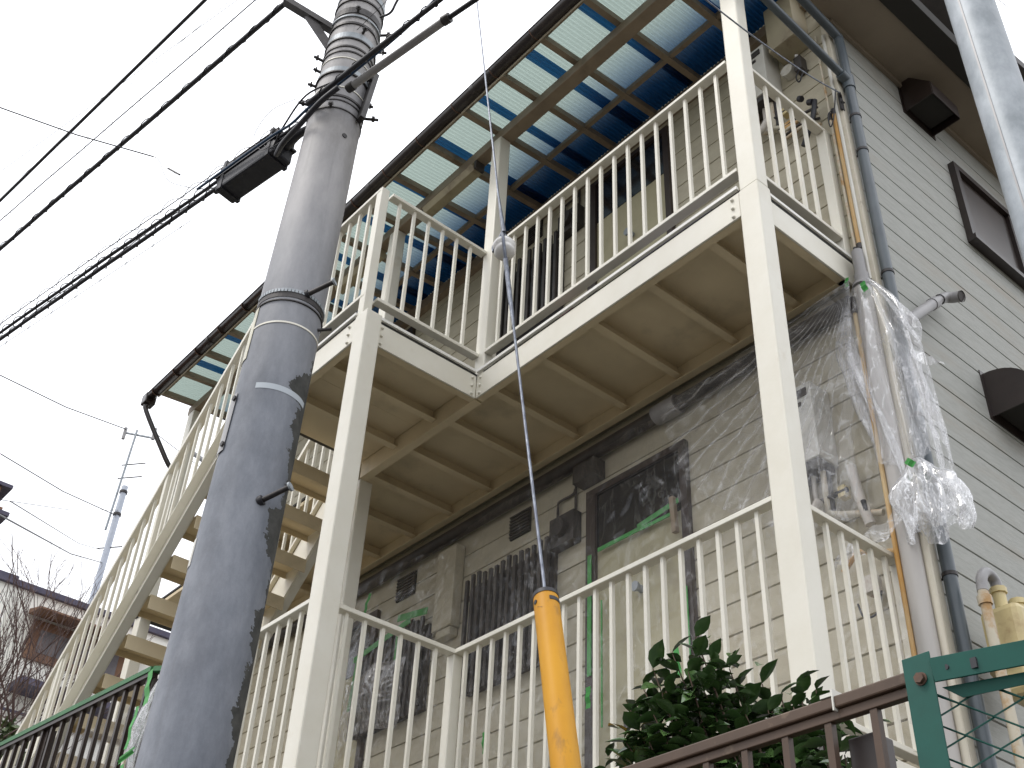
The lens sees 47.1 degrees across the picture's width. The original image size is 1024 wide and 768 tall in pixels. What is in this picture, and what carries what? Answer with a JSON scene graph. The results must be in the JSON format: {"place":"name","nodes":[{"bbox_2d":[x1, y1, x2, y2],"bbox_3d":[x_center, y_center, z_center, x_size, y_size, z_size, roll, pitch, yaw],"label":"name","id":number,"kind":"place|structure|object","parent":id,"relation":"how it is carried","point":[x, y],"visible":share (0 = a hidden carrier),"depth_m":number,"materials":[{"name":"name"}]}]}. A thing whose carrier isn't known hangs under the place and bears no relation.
{"place":"outdoors","nodes":[
{"label":"outdoors","id":0,"kind":"place"},
{"bbox_2d":[0,0,1023,632],"label":"sky","id":1,"kind":"structure","parent":0,"point":[97,355],"materials":[{"name":"white"}]},
{"bbox_2d":[632,209,711,265],"bbox_3d":[1.011,-0.690,6.438,0.425,0.045,0.580,29,-45,-30],"label":"door mat","id":2,"kind":"object","parent":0,"point":[673,236],"depth_m":6.32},
{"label":"yard terrace","id":3,"kind":"structure","parent":0,"visible":0},
{"bbox_2d":[0,480,13,523],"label":"brown house","id":4,"kind":"structure","parent":3,"relation":"on","point":[6,488],"depth_m":15.42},
{"bbox_2d":[0,715,32,766],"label":"evergreen shrub","id":5,"kind":"object","parent":3,"relation":"on","point":[9,726],"visible":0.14,"depth_m":12.37,"materials":[{"name":"green plant"}]},
{"bbox_2d":[0,526,115,729],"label":"bare tree","id":6,"kind":"object","parent":3,"relation":"on","point":[8,667],"visible":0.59,"depth_m":13.32,"materials":[{"name":"brown plant"}]},
{"bbox_2d":[0,551,156,767],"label":"bare tree","id":7,"kind":"object","parent":3,"relation":"on","point":[12,673],"visible":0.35,"depth_m":12.53,"materials":[{"name":"brown plant"}]},
{"bbox_2d":[0,666,161,767],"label":"dark fence","id":8,"kind":"object","parent":3,"relation":"on","point":[45,731],"visible":0.83,"depth_m":6.59,"materials":[{"name":"metal"}]},
{"bbox_2d":[118,669,156,767],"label":"plastic sheet","id":9,"kind":"object","parent":8,"relation":"attached to","point":[130,752],"visible":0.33,"depth_m":6.01,"materials":[{"name":"clear plastic"}]},
{"bbox_2d":[0,570,169,765],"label":"neighbour house","id":10,"kind":"structure","parent":3,"relation":"on","point":[115,667],"depth_m":25.02,"materials":[{"name":"white paint"}]},
{"bbox_2d":[22,619,124,677],"bbox_3d":[-9.392,5.828,25.420,2.200,0.870,0.080,29,-45,-30],"label":"window","id":11,"kind":"structure","parent":10,"relation":"in","point":[115,666],"depth_m":25.19,"materials":[{"name":"glass"}]},
{"bbox_2d":[88,427,156,603],"bbox_3d":[-12.373,9.800,31.615,1.130,20.982,0.478,-4,-38,9],"label":"distant utility pole","id":12,"kind":"object","parent":3,"relation":"on","point":[122,492],"visible":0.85,"depth_m":35.84,"materials":[{"name":"metal"}]},
{"bbox_2d":[3,500,68,509],"bbox_3d":[-10.678,2.956,28.533,0.014,7.613,13.380,10,-38,-9],"label":"overhead cable","id":13,"kind":"object","parent":12,"relation":"attached to","point":[34,504],"visible":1,"depth_m":24.44,"materials":[{"name":"grey rubber"}]},
{"bbox_2d":[0,514,101,562],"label":"overhead cable","id":14,"kind":"object","parent":12,"relation":"attached to","point":[6,518],"visible":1,"depth_m":18.62,"materials":[{"name":"black rubber"}]},
{"bbox_2d":[10,501,103,550],"bbox_3d":[-8.633,3.081,23.514,0.014,10.753,21.853,14,-39,-14],"label":"overhead cable","id":15,"kind":"object","parent":12,"relation":"attached to","point":[48,524],"visible":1,"depth_m":16.08,"materials":[{"name":"black rubber"}]},
{"bbox_2d":[0,453,115,515],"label":"overhead cable","id":16,"kind":"object","parent":12,"relation":"attached to","point":[53,485],"visible":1,"depth_m":32.13,"materials":[{"name":"black rubber"}]},
{"bbox_2d":[0,375,125,429],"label":"overhead cable","id":17,"kind":"object","parent":12,"relation":"attached to","point":[61,404],"visible":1,"depth_m":35.10,"materials":[{"name":"black rubber"}]},
{"bbox_2d":[28,420,329,767],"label":"outdoor staircase","id":18,"kind":"structure","parent":3,"relation":"on","point":[183,522],"depth_m":7.79,"materials":[{"name":"beige metal"}]},
{"bbox_2d":[0,322,252,767],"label":"stair railing","id":19,"kind":"object","parent":18,"relation":"attached to","point":[161,496],"visible":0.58,"depth_m":8.33,"materials":[{"name":"white metal"}]},
{"bbox_2d":[121,440,332,767],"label":"stair railing","id":20,"kind":"object","parent":18,"relation":"attached to","point":[307,450],"visible":0.07,"depth_m":8.46,"materials":[{"name":"white metal"}]},
{"bbox_2d":[212,0,1023,767],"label":"apartment building","id":21,"kind":"structure","parent":3,"relation":"on","point":[946,218],"depth_m":7.04,"materials":[{"name":"beige"}]},
{"bbox_2d":[333,609,380,767],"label":"door","id":22,"kind":"structure","parent":21,"relation":"in","point":[358,746],"depth_m":8.48,"materials":[{"name":"beige paint"}]},
{"bbox_2d":[337,607,427,749],"bbox_3d":[-0.917,1.989,8.021,0.130,0.882,0.877,29,-45,-30],"label":"window tape","id":23,"kind":"object","parent":21,"relation":"attached to","point":[407,617],"depth_m":8.15,"materials":[{"name":"grey plastic"}]},
{"bbox_2d":[345,616,432,741],"bbox_3d":[-0.839,2.042,8.107,0.103,0.695,0.800,29,-45,-30],"label":"window","id":24,"kind":"structure","parent":21,"relation":"in","point":[408,647],"depth_m":8.00,"materials":[{"name":"metal"}]},
{"bbox_2d":[406,327,415,334],"bbox_3d":[-1.148,0.526,9.937,0.044,2.200,0.750,29,-45,-30],"label":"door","id":25,"kind":"structure","parent":21,"relation":"in","point":[412,330],"depth_m":10.35,"materials":[{"name":"metal"}]},
{"bbox_2d":[431,543,464,642],"bbox_3d":[-0.434,1.425,8.011,0.080,0.670,0.210,29,-45,-30],"label":"vertical duct","id":26,"kind":"object","parent":21,"relation":"attached to","point":[447,600],"visible":1,"depth_m":7.96,"materials":[{"name":"beige"}]},
{"bbox_2d":[460,536,558,696],"bbox_3d":[-0.023,1.465,7.349,0.103,0.835,0.828,29,-45,-30],"label":"window","id":27,"kind":"structure","parent":21,"relation":"in","point":[493,603],"depth_m":7.35,"materials":[{"name":"metal"}]},
{"bbox_2d":[496,230,564,355],"bbox_3d":[0.095,-0.664,8.989,0.103,0.815,0.828,29,-45,-30],"label":"window","id":28,"kind":"structure","parent":21,"relation":"in","point":[554,269],"depth_m":8.90,"materials":[{"name":"glass"}]},
{"bbox_2d":[268,295,850,648],"bbox_3d":[-0.458,1.139,8.262,0.122,0.247,6.880,29,-45,-30],"label":"wall duct","id":29,"kind":"object","parent":21,"relation":"attached to","point":[586,467],"depth_m":7.28,"materials":[{"name":"metal"}]},
{"bbox_2d":[549,486,581,553],"bbox_3d":[0.319,0.823,7.348,0.108,0.420,0.220,29,-45,-30],"label":"electric meter","id":30,"kind":"object","parent":21,"relation":"attached to","point":[564,531],"visible":0.97,"depth_m":7.25,"materials":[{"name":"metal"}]},
{"bbox_2d":[558,189,583,240],"bbox_3d":[0.438,-1.322,9.001,0.108,0.420,0.220,29,-45,-30],"label":"electric meter","id":31,"kind":"object","parent":21,"relation":"attached to","point":[568,216],"visible":0.8,"depth_m":8.89,"materials":[{"name":"metal"}]},
{"bbox_2d":[587,125,675,296],"bbox_3d":[0.800,-0.815,8.058,0.084,2.200,0.820,29,-45,-30],"label":"door","id":32,"kind":"structure","parent":21,"relation":"in","point":[664,141],"depth_m":8.43,"materials":[{"name":"beige paint"}]},
{"bbox_2d":[587,496,690,727],"bbox_3d":[0.668,1.242,6.450,0.033,1.171,0.765,29,-45,-30],"label":"door tape","id":33,"kind":"object","parent":21,"relation":"attached to","point":[672,507],"depth_m":6.63,"materials":[{"name":"green plastic"}]},
{"bbox_2d":[584,439,702,767],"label":"door","id":34,"kind":"structure","parent":21,"relation":"in","point":[614,508],"depth_m":6.62,"materials":[{"name":"beige paint"}]},
{"bbox_2d":[751,44,795,135],"bbox_3d":[1.665,-1.866,7.506,0.185,0.855,0.485,29,-45,-30],"label":"water heater","id":35,"kind":"object","parent":21,"relation":"attached to","point":[764,63],"visible":0.38,"depth_m":7.57,"materials":[{"name":"white paint"}]},
{"bbox_2d":[778,96,821,146],"bbox_3d":[1.744,-1.573,7.192,0.070,0.443,0.334,27,-44,-28],"label":"pipe manifold","id":36,"kind":"object","parent":35,"relation":"attached to","point":[812,114],"visible":0.56,"depth_m":7.16,"materials":[{"name":"metal"}]},
{"bbox_2d":[763,0,807,65],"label":"meter cabinet","id":37,"kind":"object","parent":21,"relation":"attached to","point":[785,41],"visible":0.65,"depth_m":7.64,"materials":[{"name":"beige metal"}]},
{"bbox_2d":[781,64,796,80],"bbox_3d":[1.784,-2.006,7.573,0.058,0.090,0.089,29,-45,-30],"label":"round vent cap","id":38,"kind":"object","parent":21,"relation":"attached to","point":[788,73],"visible":0.89,"depth_m":7.55,"materials":[{"name":"white paint"}]},
{"bbox_2d":[793,54,808,82],"bbox_3d":[1.835,-1.987,7.443,0.093,0.305,0.080,29,-45,-30],"label":"outdoor socket","id":39,"kind":"object","parent":21,"relation":"attached to","point":[799,61],"visible":0.93,"depth_m":7.47,"materials":[{"name":"plastic"}]},
{"bbox_2d":[796,381,884,517],"bbox_3d":[1.543,0.350,5.799,0.185,0.855,0.485,29,-45,-30],"label":"water heater","id":40,"kind":"object","parent":21,"relation":"attached to","point":[821,463],"visible":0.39,"depth_m":5.82,"materials":[{"name":"white paint"}]},
{"bbox_2d":[841,463,893,618],"bbox_3d":[1.625,0.711,5.426,0.069,0.799,0.291,29,-45,-30],"label":"pipe manifold","id":41,"kind":"object","parent":40,"relation":"attached to","point":[859,496],"visible":0.69,"depth_m":5.46,"materials":[{"name":"white plastic"}]},
{"bbox_2d":[837,92,844,110],"bbox_3d":[1.968,-1.700,7.031,0.029,0.150,0.071,-5,-38,10],"label":"wire anchor","id":42,"kind":"object","parent":21,"relation":"attached to","point":[841,102],"visible":0.99,"depth_m":7.02,"materials":[{"name":"grey metal"}]},
{"bbox_2d":[705,0,839,92],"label":"overhead cable","id":43,"kind":"object","parent":42,"relation":"attached to","point":[732,20],"visible":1,"depth_m":6.27,"materials":[{"name":"rubber"}]},
{"bbox_2d":[814,35,871,279],"bbox_3d":[1.909,-1.400,6.851,0.090,2.150,0.065,-24,-45,30],"label":"conduit pair","id":44,"kind":"object","parent":21,"relation":"attached to","point":[833,115],"visible":0.86,"depth_m":6.73,"materials":[{"name":"white paint"}]},
{"bbox_2d":[760,0,997,767],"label":"downpipe","id":45,"kind":"object","parent":21,"relation":"attached to","point":[845,78],"visible":0.98,"depth_m":5.93,"materials":[{"name":"grey plastic"}]},
{"bbox_2d":[898,78,959,140],"bbox_3d":[2.811,-1.926,7.937,0.365,0.386,0.214,29,-45,-30],"label":"vent hood","id":46,"kind":"object","parent":21,"relation":"attached to","point":[930,108],"visible":0.88,"depth_m":7.86,"materials":[{"name":"brown metal"}]},
{"bbox_2d":[903,290,965,328],"bbox_3d":[2.214,-0.386,6.269,0.611,0.548,0.132,24,-42,-25],"label":"vent pipe","id":47,"kind":"object","parent":21,"relation":"attached to","point":[929,305],"visible":0.94,"depth_m":6.30,"materials":[{"name":"grey plastic"}]},
{"bbox_2d":[947,161,1023,288],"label":"gable window","id":48,"kind":"structure","parent":21,"relation":"in","point":[988,227],"depth_m":7.85,"materials":[{"name":"brown metal"}]},
{"bbox_2d":[975,567,1023,767],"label":"gas meter","id":49,"kind":"object","parent":21,"relation":"attached to","point":[1003,622],"visible":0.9,"depth_m":4.84,"materials":[{"name":"paint"}]},
{"bbox_2d":[978,368,1023,442],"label":"vent hood","id":50,"kind":"object","parent":21,"relation":"attached to","point":[1003,388],"visible":1,"depth_m":6.44,"materials":[{"name":"brown metal"}]},
{"bbox_3d":[0.085,1.587,6.864,0.081,2.380,4.920,29,-45,-30],"label":"masking film","id":51,"kind":"object","parent":21,"relation":"attached to","visible":0},
{"bbox_2d":[364,593,370,612],"bbox_3d":[-1.048,1.587,8.487,0.012,0.163,0.081,29,-45,-30],"label":"tape","id":52,"kind":"object","parent":51,"relation":"attached to","point":[367,601],"visible":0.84,"depth_m":8.49,"materials":[{"name":"green plastic"}]},
{"bbox_2d":[481,732,484,753],"bbox_3d":[-0.160,2.051,6.729,0.012,0.133,0.048,29,-45,-30],"label":"tape","id":53,"kind":"object","parent":51,"relation":"attached to","point":[482,743],"visible":0.42,"depth_m":6.74,"materials":[{"name":"green plastic"}]},
{"bbox_2d":[585,686,590,708],"bbox_3d":[0.400,1.656,6.209,0.012,0.120,0.035,29,-45,-30],"label":"tape","id":54,"kind":"object","parent":51,"relation":"attached to","point":[587,698],"visible":1,"depth_m":6.21,"materials":[{"name":"green plastic"}]},
{"bbox_2d":[673,647,681,674],"bbox_3d":[0.816,1.373,5.813,0.012,0.163,0.051,29,-45,-30],"label":"tape","id":55,"kind":"object","parent":51,"relation":"attached to","point":[676,650],"visible":0.37,"depth_m":5.80,"materials":[{"name":"green plastic"}]},
{"bbox_2d":[663,284,852,516],"bbox_3d":[1.283,0.297,6.074,0.075,1.337,1.347,29,-45,-30],"label":"gathered film","id":56,"kind":"object","parent":51,"relation":"attached to","point":[762,419],"visible":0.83,"depth_m":6.10,"materials":[{"name":"clear plastic"}]},
{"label":"lower terrace","id":57,"kind":"structure","parent":0,"visible":0},
{"bbox_2d":[476,2,545,586],"bbox_3d":[-0.083,-1.172,6.613,0.027,9.734,2.858,16,-39,-16],"label":"guy wire","id":58,"kind":"object","parent":57,"relation":"attached to","point":[507,276],"visible":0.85,"depth_m":5.39,"materials":[{"name":"metal"}]},
{"bbox_2d":[492,231,515,260],"bbox_3d":[-0.037,-0.710,6.015,0.119,0.285,0.124,29,-45,-30],"label":"guy insulator","id":59,"kind":"object","parent":58,"relation":"attached to","point":[504,245],"visible":0.98,"depth_m":5.96,"materials":[{"name":"white ceramic"}]},
{"bbox_2d":[532,587,580,767],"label":"guy guard","id":60,"kind":"object","parent":58,"relation":"attached to","point":[563,745],"visible":1,"depth_m":3.77,"materials":[{"name":"yellow plastic"}]},
{"bbox_2d":[623,673,907,767],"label":"brown fence","id":61,"kind":"object","parent":57,"relation":"on","point":[830,710],"visible":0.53,"depth_m":2.60,"materials":[{"name":"metal"}]},
{"bbox_2d":[595,615,952,767],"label":"camellia bush","id":62,"kind":"object","parent":57,"relation":"on","point":[687,706],"visible":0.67,"depth_m":3.16,"materials":[{"name":"green plant"}]},
{"bbox_2d":[849,284,971,767],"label":"wrapped pipe","id":63,"kind":"object","parent":57,"relation":"on","point":[925,625],"visible":0.76,"depth_m":5.25,"materials":[{"name":"paint"}]},
{"bbox_2d":[851,248,870,282],"bbox_3d":[1.839,-0.595,6.203,0.080,0.280,0.079,29,-45,-30],"label":"conduit sleeve","id":64,"kind":"object","parent":63,"relation":"attached to","point":[859,265],"visible":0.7,"depth_m":6.20,"materials":[{"name":"grey plastic"}]},
{"bbox_2d":[834,277,976,568],"bbox_3d":[1.785,0.083,5.634,0.257,1.654,0.740,29,-45,-30],"label":"film sleeve","id":65,"kind":"object","parent":63,"relation":"attached to","point":[932,500],"visible":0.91,"depth_m":5.25,"materials":[{"name":"clear plastic"}]},
{"bbox_3d":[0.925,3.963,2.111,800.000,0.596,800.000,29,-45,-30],"label":"ground","id":66,"kind":"structure","parent":0,"visible":0},
{"bbox_2d":[135,0,389,767],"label":"utility pole","id":67,"kind":"object","parent":66,"relation":"on","point":[196,714],"visible":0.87,"depth_m":4.67,"materials":[{"name":"concrete"}]},
{"bbox_2d":[0,0,206,201],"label":"overhead cable","id":68,"kind":"object","parent":67,"relation":"attached to","point":[115,87],"visible":1,"depth_m":8.10,"materials":[{"name":"black rubber"}]},
{"bbox_2d":[0,1,228,193],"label":"overhead cable","id":69,"kind":"object","parent":67,"relation":"attached to","point":[130,84],"visible":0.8,"depth_m":9.23,"materials":[{"name":"black rubber"}]},
{"bbox_2d":[0,0,236,171],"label":"overhead cable","id":70,"kind":"object","parent":67,"relation":"attached to","point":[122,83],"visible":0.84,"depth_m":8.83,"materials":[{"name":"black rubber"}]},
{"bbox_2d":[0,0,259,220],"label":"overhead cable","id":71,"kind":"object","parent":67,"relation":"attached to","point":[133,104],"visible":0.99,"depth_m":8.65,"materials":[{"name":"black rubber"}]},
{"bbox_2d":[0,127,279,325],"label":"overhead cable","id":72,"kind":"object","parent":67,"relation":"attached to","point":[206,179],"visible":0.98,"depth_m":6.81,"materials":[{"name":"black rubber"}]},
{"bbox_2d":[0,2,284,250],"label":"overhead cable","id":73,"kind":"object","parent":67,"relation":"attached to","point":[278,8],"visible":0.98,"depth_m":7.45,"materials":[{"name":"black rubber"}]},
{"bbox_2d":[0,121,298,333],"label":"overhead cable","id":74,"kind":"object","parent":67,"relation":"attached to","point":[130,241],"visible":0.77,"depth_m":6.92,"materials":[{"name":"black rubber"}]},
{"bbox_2d":[214,126,305,203],"bbox_3d":[-1.331,-1.193,6.277,0.789,0.224,0.145,-25,-45,31],"label":"cable closure","id":75,"kind":"object","parent":67,"relation":"attached to","point":[251,171],"visible":0.75,"depth_m":6.23,"materials":[{"name":"black plastic"}]},
{"bbox_2d":[0,177,225,340],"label":"overhead cable","id":76,"kind":"object","parent":75,"relation":"attached to","point":[111,260],"visible":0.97,"depth_m":6.85,"materials":[{"name":"black rubber"}]},
{"bbox_2d":[0,220,191,346],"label":"overhead cable","id":77,"kind":"object","parent":76,"relation":"hanging from","point":[97,282],"visible":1,"depth_m":6.91,"materials":[{"name":"black rubber"}]},
{"bbox_2d":[0,135,285,336],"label":"overhead cable","id":78,"kind":"object","parent":76,"relation":"attached to","point":[132,243],"visible":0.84,"depth_m":6.75,"materials":[{"name":"black rubber"}]},
{"bbox_2d":[273,81,331,145],"bbox_3d":[-1.024,-1.434,6.009,0.609,0.210,0.055,-26,-46,32],"label":"overhead cable","id":79,"kind":"object","parent":67,"relation":"attached to","point":[299,102],"visible":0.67,"depth_m":6.06,"materials":[{"name":"black rubber"}]},
{"bbox_2d":[274,85,339,156],"bbox_3d":[-1.052,-1.318,5.921,0.066,0.138,0.542,31,-45,-31],"label":"overhead cable","id":80,"kind":"object","parent":67,"relation":"attached to","point":[291,133],"visible":1,"depth_m":5.86,"materials":[{"name":"black rubber"}]},
{"bbox_2d":[196,0,433,189],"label":"overhead cable","id":81,"kind":"object","parent":67,"relation":"attached to","point":[274,134],"visible":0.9,"depth_m":6.07,"materials":[{"name":"black rubber"}]},
{"bbox_2d":[254,99,294,149],"bbox_3d":[-1.263,-1.349,6.168,0.272,0.284,0.038,-23,-45,30],"label":"overhead cable","id":82,"kind":"object","parent":81,"relation":"attached to","point":[263,119],"visible":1,"depth_m":6.22,"materials":[{"name":"black rubber"}]},
{"bbox_2d":[305,0,443,105],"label":"overhead cable","id":83,"kind":"object","parent":67,"relation":"attached to","point":[372,51],"visible":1,"depth_m":5.66,"materials":[{"name":"black rubber"}]},
{"bbox_2d":[345,0,478,92],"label":"cable sleeve","id":84,"kind":"object","parent":83,"relation":"attached to","point":[445,19],"visible":1,"depth_m":5.61,"materials":[{"name":"grey plastic"}]},
{"bbox_2d":[380,0,398,17],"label":"overhead cable","id":85,"kind":"object","parent":67,"relation":"attached to","point":[391,11],"visible":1,"depth_m":6.37,"materials":[{"name":"black rubber"}]},
{"bbox_2d":[902,640,1023,767],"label":"green fence","id":86,"kind":"object","parent":66,"relation":"on","point":[924,672],"visible":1,"depth_m":2.36,"materials":[{"name":"metal"}]},
{"bbox_2d":[944,0,1023,260],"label":"galvanised post","id":87,"kind":"object","parent":66,"relation":"on","point":[995,78],"visible":1,"depth_m":2.73,"materials":[{"name":"metal"}]},
{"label":"overhead cable","id":88,"kind":"object","parent":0,"visible":0},
{"bbox_2d":[0,107,153,156],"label":"overhead cable","id":89,"kind":"object","parent":88,"relation":"attached to","point":[76,134],"visible":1,"depth_m":7.19,"materials":[{"name":"black rubber"}]},
{"bbox_2d":[155,157,193,187],"bbox_3d":[-2.037,-1.280,6.984,0.568,0.623,0.064,-22,-44,29],"label":"overhead cable","id":90,"kind":"object","parent":89,"relation":"attached to","point":[168,180],"visible":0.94,"depth_m":6.83,"materials":[{"name":"black rubber"}]},
{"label":"foundation","id":91,"kind":"structure","parent":0,"visible":0},
{"bbox_2d":[136,0,915,767],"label":"steel walkway","id":92,"kind":"structure","parent":91,"relation":"on","point":[418,436],"depth_m":6.77,"materials":[{"name":"beige paint"}]},
{"bbox_2d":[233,599,309,767],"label":"railing","id":93,"kind":"object","parent":92,"relation":"attached to","point":[288,618],"visible":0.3,"depth_m":5.76,"materials":[{"name":"white metal"}]},
{"bbox_2d":[318,188,380,343],"bbox_3d":[-1.260,-0.596,7.670,0.058,0.920,1.300,29,-45,-30],"label":"railing","id":94,"kind":"object","parent":92,"relation":"attached to","point":[350,309],"visible":0.38,"depth_m":7.43,"materials":[{"name":"beige metal"}]},
{"bbox_2d":[322,603,454,767],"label":"railing","id":95,"kind":"object","parent":92,"relation":"attached to","point":[365,619],"visible":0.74,"depth_m":5.82,"materials":[{"name":"beige metal"}]},
{"bbox_2d":[372,194,486,360],"bbox_3d":[-0.504,-0.687,7.498,0.778,0.920,0.058,29,-45,-30],"label":"railing","id":96,"kind":"object","parent":92,"relation":"attached to","point":[400,313],"visible":0.9,"depth_m":7.46,"materials":[{"name":"white metal"}]},
{"bbox_2d":[101,0,805,766],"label":"canopy roof","id":97,"kind":"structure","parent":92,"relation":"attached to","point":[575,88],"depth_m":8.79,"materials":[{"name":"brown paint"}]},
{"bbox_2d":[335,249,386,294],"bbox_3d":[-1.260,-0.936,9.770,0.118,0.089,0.600,29,-45,-30],"label":"ceiling lamp","id":98,"kind":"object","parent":97,"relation":"attached to","point":[383,255],"visible":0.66,"depth_m":9.76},
{"bbox_2d":[422,160,484,216],"bbox_3d":[-0.454,-1.483,9.002,0.118,0.089,0.670,29,-45,-30],"label":"ceiling lamp","id":99,"kind":"object","parent":97,"relation":"attached to","point":[456,186],"visible":0.9,"depth_m":8.94,"materials":[{"name":"metal"}]},
{"bbox_2d":[484,60,738,355],"bbox_3d":[0.535,-1.002,7.015,0.058,0.920,2.054,29,-45,-30],"label":"railing","id":100,"kind":"object","parent":92,"relation":"attached to","point":[693,204],"visible":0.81,"depth_m":6.92,"materials":[{"name":"white metal"}]},
{"bbox_2d":[454,496,779,767],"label":"railing","id":101,"kind":"object","parent":92,"relation":"attached to","point":[736,520],"visible":0.69,"depth_m":5.26,"materials":[{"name":"beige metal"}]},
{"bbox_2d":[752,68,842,242],"bbox_3d":[1.545,-1.297,6.559,0.707,0.920,0.058,29,-45,-30],"label":"railing","id":102,"kind":"object","parent":92,"relation":"attached to","point":[796,112],"visible":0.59,"depth_m":6.54,"materials":[{"name":"beige metal"}]},
{"bbox_2d":[811,505,918,765],"bbox_3d":[1.422,1.005,4.790,0.698,0.938,0.058,29,-45,-30],"label":"railing","id":103,"kind":"object","parent":92,"relation":"attached to","point":[855,539],"visible":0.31,"depth_m":4.86,"materials":[{"name":"white metal"}]}
]}

